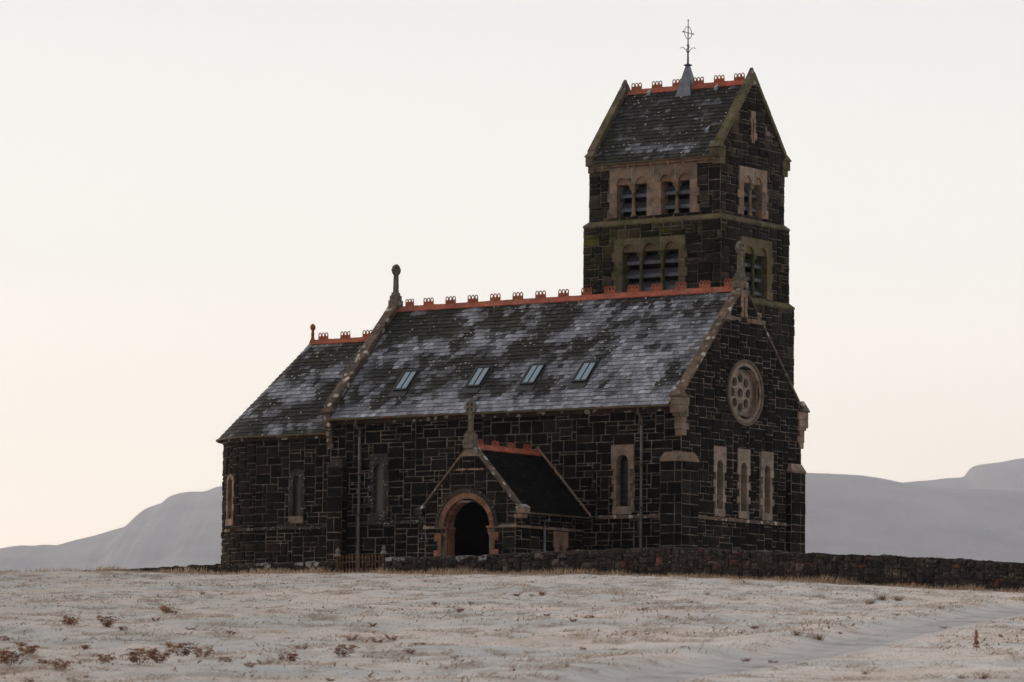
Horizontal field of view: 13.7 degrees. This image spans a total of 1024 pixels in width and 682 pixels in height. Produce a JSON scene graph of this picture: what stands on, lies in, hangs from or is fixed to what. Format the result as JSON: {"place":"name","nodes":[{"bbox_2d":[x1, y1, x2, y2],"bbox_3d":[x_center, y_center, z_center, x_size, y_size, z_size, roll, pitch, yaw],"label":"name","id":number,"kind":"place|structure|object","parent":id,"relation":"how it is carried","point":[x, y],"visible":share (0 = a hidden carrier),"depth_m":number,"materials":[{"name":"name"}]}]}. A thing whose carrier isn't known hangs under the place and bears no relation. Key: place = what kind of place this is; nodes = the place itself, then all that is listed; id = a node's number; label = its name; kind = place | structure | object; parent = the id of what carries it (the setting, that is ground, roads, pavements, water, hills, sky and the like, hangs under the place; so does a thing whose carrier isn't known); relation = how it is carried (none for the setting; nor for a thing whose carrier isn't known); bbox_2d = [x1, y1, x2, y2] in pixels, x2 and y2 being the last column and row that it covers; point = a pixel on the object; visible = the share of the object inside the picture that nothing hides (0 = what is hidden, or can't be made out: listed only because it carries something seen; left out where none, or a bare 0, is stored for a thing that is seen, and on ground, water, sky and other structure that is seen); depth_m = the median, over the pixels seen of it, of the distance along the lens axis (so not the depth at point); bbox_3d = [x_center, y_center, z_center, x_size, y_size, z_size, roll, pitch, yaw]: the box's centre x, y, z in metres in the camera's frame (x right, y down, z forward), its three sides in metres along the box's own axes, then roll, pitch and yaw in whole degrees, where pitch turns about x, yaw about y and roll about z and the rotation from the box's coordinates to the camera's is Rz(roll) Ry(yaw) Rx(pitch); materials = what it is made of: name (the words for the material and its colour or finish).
{"place":"outdoors","nodes":[
{"label":"outdoors","id":0,"kind":"place"},
{"bbox_2d":[0,486,222,571],"bbox_3d":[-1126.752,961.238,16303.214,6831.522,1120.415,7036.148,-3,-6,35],"label":"hills","id":1,"kind":"structure","parent":0,"point":[184,529],"depth_m":16611.71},
{"bbox_2d":[0,569,1023,681],"bbox_3d":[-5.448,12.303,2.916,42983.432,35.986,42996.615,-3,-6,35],"label":"ground","id":2,"kind":"structure","parent":0,"point":[622,671],"depth_m":87.63,"materials":[{"name":"white snow"}]},
{"bbox_2d":[0,635,9,640],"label":"bracken","id":3,"kind":"object","parent":2,"relation":"on","point":[6,639],"visible":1,"depth_m":80.49,"materials":[{"name":"brown plant"}]},
{"bbox_2d":[0,648,27,665],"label":"bracken","id":4,"kind":"object","parent":2,"relation":"on","point":[5,660],"visible":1,"depth_m":68.39,"materials":[{"name":"brown plant"}]},
{"bbox_2d":[13,641,30,646],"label":"bracken","id":5,"kind":"object","parent":2,"relation":"on","point":[22,643],"visible":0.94,"depth_m":78.01,"materials":[{"name":"brown plant"}]},
{"bbox_2d":[14,642,39,654],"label":"bracken","id":6,"kind":"object","parent":2,"relation":"on","point":[22,649],"visible":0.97,"depth_m":72.69,"materials":[{"name":"brown plant"}]},
{"bbox_2d":[36,659,52,663],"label":"bracken","id":7,"kind":"object","parent":2,"relation":"on","point":[48,661],"visible":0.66,"depth_m":69.44,"materials":[{"name":"brown plant"}]},
{"bbox_2d":[49,658,70,669],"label":"bracken","id":8,"kind":"object","parent":2,"relation":"on","point":[64,666],"visible":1,"depth_m":66.72,"materials":[{"name":"brown plant"}]},
{"bbox_2d":[59,616,81,624],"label":"bracken","id":9,"kind":"object","parent":2,"relation":"on","point":[69,621],"visible":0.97,"depth_m":89.17,"materials":[{"name":"brown plant"}]},
{"bbox_2d":[96,653,115,662],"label":"bracken","id":10,"kind":"object","parent":2,"relation":"on","point":[108,658],"visible":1,"depth_m":68.74,"materials":[{"name":"brown plant"}]},
{"bbox_2d":[96,615,123,626],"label":"bracken","id":11,"kind":"object","parent":2,"relation":"on","point":[110,622],"visible":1,"depth_m":88.70,"materials":[{"name":"brown plant"}]},
{"bbox_2d":[120,647,159,664],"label":"bracken","id":12,"kind":"object","parent":2,"relation":"on","point":[135,658],"visible":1,"depth_m":68.70,"materials":[{"name":"brown plant"}]},
{"bbox_2d":[148,650,173,663],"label":"bracken","id":13,"kind":"object","parent":2,"relation":"on","point":[158,660],"visible":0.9,"depth_m":71.27,"materials":[{"name":"brown plant"}]},
{"bbox_2d":[160,606,174,613],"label":"bracken","id":14,"kind":"object","parent":2,"relation":"on","point":[163,609],"visible":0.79,"depth_m":99.17,"materials":[{"name":"brown plant"}]},
{"bbox_2d":[164,641,197,655],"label":"bracken","id":15,"kind":"object","parent":2,"relation":"on","point":[184,651],"visible":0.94,"depth_m":73.97,"materials":[{"name":"brown plant"}]},
{"bbox_2d":[192,647,213,657],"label":"bracken","id":16,"kind":"object","parent":2,"relation":"on","point":[202,654],"visible":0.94,"depth_m":73.47,"materials":[{"name":"brown plant"}]},
{"bbox_2d":[81,561,341,573],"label":"boundary wall","id":17,"kind":"structure","parent":2,"relation":"on","point":[292,566],"depth_m":155.65,"materials":[{"name":"stone"}]},
{"bbox_2d":[216,656,236,661],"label":"bracken","id":18,"kind":"object","parent":2,"relation":"on","point":[221,658],"visible":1,"depth_m":70.99,"materials":[{"name":"brown plant"}]},
{"bbox_2d":[244,662,255,666],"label":"bracken","id":19,"kind":"object","parent":2,"relation":"on","point":[249,664],"visible":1,"depth_m":68.22,"materials":[{"name":"brown plant"}]},
{"bbox_2d":[278,650,299,661],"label":"bracken","id":20,"kind":"object","parent":2,"relation":"on","point":[291,656],"visible":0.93,"depth_m":71.45,"materials":[{"name":"brown plant"}]},
{"bbox_2d":[334,547,340,572],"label":"gate post","id":21,"kind":"object","parent":2,"relation":"on","point":[337,555],"visible":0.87,"depth_m":153.62,"materials":[{"name":"stone"}]},
{"bbox_2d":[339,554,381,572],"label":"iron gate","id":22,"kind":"structure","parent":21,"relation":"attached to","point":[365,561],"depth_m":153.01,"materials":[{"name":"black metal"}]},
{"bbox_2d":[327,644,359,656],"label":"bracken","id":23,"kind":"object","parent":2,"relation":"on","point":[344,652],"visible":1,"depth_m":72.96,"materials":[{"name":"brown plant"}]},
{"bbox_2d":[380,545,387,571],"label":"gate post","id":24,"kind":"object","parent":2,"relation":"on","point":[383,552],"visible":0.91,"depth_m":152.42,"materials":[{"name":"stone"}]},
{"bbox_2d":[385,635,401,639],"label":"bracken","id":25,"kind":"object","parent":2,"relation":"on","point":[395,637],"visible":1,"depth_m":80.74,"materials":[{"name":"brown plant"}]},
{"bbox_2d":[0,565,1023,592],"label":"straw grass","id":26,"kind":"structure","parent":2,"relation":"on","point":[821,579],"depth_m":147.97,"materials":[{"name":"beige plant"}]},
{"bbox_2d":[0,571,1023,681],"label":"bracken litter","id":27,"kind":"object","parent":2,"relation":"on","point":[370,674],"visible":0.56,"depth_m":95.21,"materials":[{"name":"brown plant"}]},
{"bbox_2d":[385,546,1023,592],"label":"boundary wall","id":28,"kind":"structure","parent":2,"relation":"on","point":[884,569],"depth_m":143.33,"materials":[{"name":"stone"}]},
{"bbox_2d":[461,596,1023,681],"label":"bank grass","id":29,"kind":"structure","parent":2,"relation":"on","point":[779,638],"depth_m":73.20,"materials":[{"name":"brown plant"}]},
{"bbox_2d":[789,630,803,635],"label":"grass tuft","id":30,"kind":"object","parent":2,"relation":"on","point":[797,633],"visible":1,"depth_m":80.74,"materials":[{"name":"brown plant"}]},
{"bbox_2d":[810,632,827,639],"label":"grass tuft","id":31,"kind":"object","parent":2,"relation":"on","point":[820,637],"visible":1,"depth_m":80.99,"materials":[{"name":"brown plant"}]},
{"bbox_2d":[865,599,877,604],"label":"grass tuft","id":32,"kind":"object","parent":2,"relation":"on","point":[872,601],"visible":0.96,"depth_m":114.74,"materials":[{"name":"beige plant"}]},
{"bbox_2d":[870,592,888,600],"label":"grass tuft","id":33,"kind":"object","parent":2,"relation":"on","point":[881,598],"visible":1,"depth_m":117.47,"materials":[{"name":"beige plant"}]},
{"bbox_2d":[891,596,904,600],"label":"grass tuft","id":34,"kind":"object","parent":2,"relation":"on","point":[897,598],"visible":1,"depth_m":117.96,"materials":[{"name":"beige plant"}]},
{"bbox_2d":[973,630,979,650],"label":"dock stem","id":35,"kind":"object","parent":2,"relation":"on","point":[976,642],"visible":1,"depth_m":77.00,"materials":[{"name":"brown plant"}]},
{"bbox_2d":[970,672,992,679],"bbox_3d":[7.141,5.067,64.762,0.348,0.170,0.329,4,-6,-33],"label":"grass tuft","id":36,"kind":"object","parent":2,"relation":"on","point":[985,677],"visible":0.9,"depth_m":64.70,"materials":[{"name":"brown plant"}]},
{"bbox_2d":[0,0,1023,547],"label":"sky","id":37,"kind":"structure","parent":0,"point":[188,188],"materials":[{"name":"white"}]},
{"bbox_2d":[216,19,809,572],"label":"church","id":38,"kind":"structure","parent":0,"point":[640,391],"depth_m":162.50,"materials":[{"name":"stone"}]},
{"bbox_2d":[225,474,234,525],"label":"lancet window","id":39,"kind":"structure","parent":38,"relation":"in","point":[229,520],"depth_m":168.78,"materials":[{"name":"stone"}]},
{"bbox_2d":[288,469,305,523],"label":"lancet window","id":40,"kind":"structure","parent":38,"relation":"in","point":[296,506],"depth_m":166.29,"materials":[{"name":"stone"}]},
{"bbox_2d":[367,453,389,520],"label":"lancet window","id":41,"kind":"structure","parent":38,"relation":"in","point":[378,487],"depth_m":163.11,"materials":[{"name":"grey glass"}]},
{"bbox_2d":[553,531,567,551],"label":"slit window","id":42,"kind":"structure","parent":38,"relation":"in","point":[560,539],"depth_m":156.10,"materials":[{"name":"stone"}]},
{"bbox_2d":[611,444,634,514],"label":"lancet window","id":43,"kind":"structure","parent":38,"relation":"in","point":[622,456],"depth_m":156.71,"materials":[{"name":"stone"}]},
{"bbox_2d":[607,166,653,223],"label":"belfry window","id":44,"kind":"structure","parent":38,"relation":"in","point":[631,190],"depth_m":167.80,"materials":[{"name":"stone"}]},
{"bbox_2d":[612,235,687,292],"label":"belfry window","id":45,"kind":"structure","parent":38,"relation":"in","point":[646,261],"depth_m":166.90,"materials":[{"name":"stone"}]},
{"bbox_2d":[653,162,699,214],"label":"belfry window","id":46,"kind":"structure","parent":38,"relation":"in","point":[675,188],"depth_m":166.57,"materials":[{"name":"stone"}]},
{"bbox_2d":[713,446,726,516],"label":"lancet window","id":47,"kind":"structure","parent":38,"relation":"in","point":[720,453],"depth_m":157.25,"materials":[{"name":"stone"}]},
{"bbox_2d":[736,448,750,518],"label":"lancet window","id":48,"kind":"structure","parent":38,"relation":"in","point":[743,455],"depth_m":158.60,"materials":[{"name":"stone"}]},
{"bbox_2d":[740,290,747,317],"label":"slit window","id":49,"kind":"structure","parent":38,"relation":"in","point":[744,294],"depth_m":159.06,"materials":[{"name":"stone"}]},
{"bbox_2d":[726,359,763,425],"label":"rose window","id":50,"kind":"structure","parent":38,"relation":"in","point":[743,400],"depth_m":159.10,"materials":[{"name":"stone"}]},
{"bbox_2d":[736,165,768,220],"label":"belfry window","id":51,"kind":"structure","parent":38,"relation":"in","point":[752,182],"depth_m":167.27,"materials":[{"name":"stone"}]},
{"bbox_2d":[749,111,756,142],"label":"slit window","id":52,"kind":"structure","parent":38,"relation":"in","point":[753,136],"depth_m":167.27,"materials":[{"name":"stone"}]},
{"bbox_2d":[740,236,772,300],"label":"belfry window","id":53,"kind":"structure","parent":38,"relation":"in","point":[757,257],"depth_m":167.23,"materials":[{"name":"stone"}]},
{"bbox_2d":[759,451,773,520],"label":"lancet window","id":54,"kind":"structure","parent":38,"relation":"in","point":[766,458],"depth_m":159.88,"materials":[{"name":"stone"}]},
{"bbox_2d":[610,608,1023,681],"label":"track","id":55,"kind":"structure","parent":0,"point":[836,649],"depth_m":77.22,"materials":[{"name":"white snow"}]},
{"bbox_2d":[805,473,1023,562],"bbox_3d":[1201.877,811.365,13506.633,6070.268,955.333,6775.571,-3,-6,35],"label":"hills","id":56,"kind":"structure","parent":0,"point":[846,514],"depth_m":13545.96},
{"bbox_2d":[904,458,1023,491],"bbox_3d":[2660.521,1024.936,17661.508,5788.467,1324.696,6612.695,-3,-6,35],"label":"hills","id":57,"kind":"structure","parent":0,"point":[1007,475],"depth_m":18804.50,"materials":[{"name":"white snow"}]}
]}

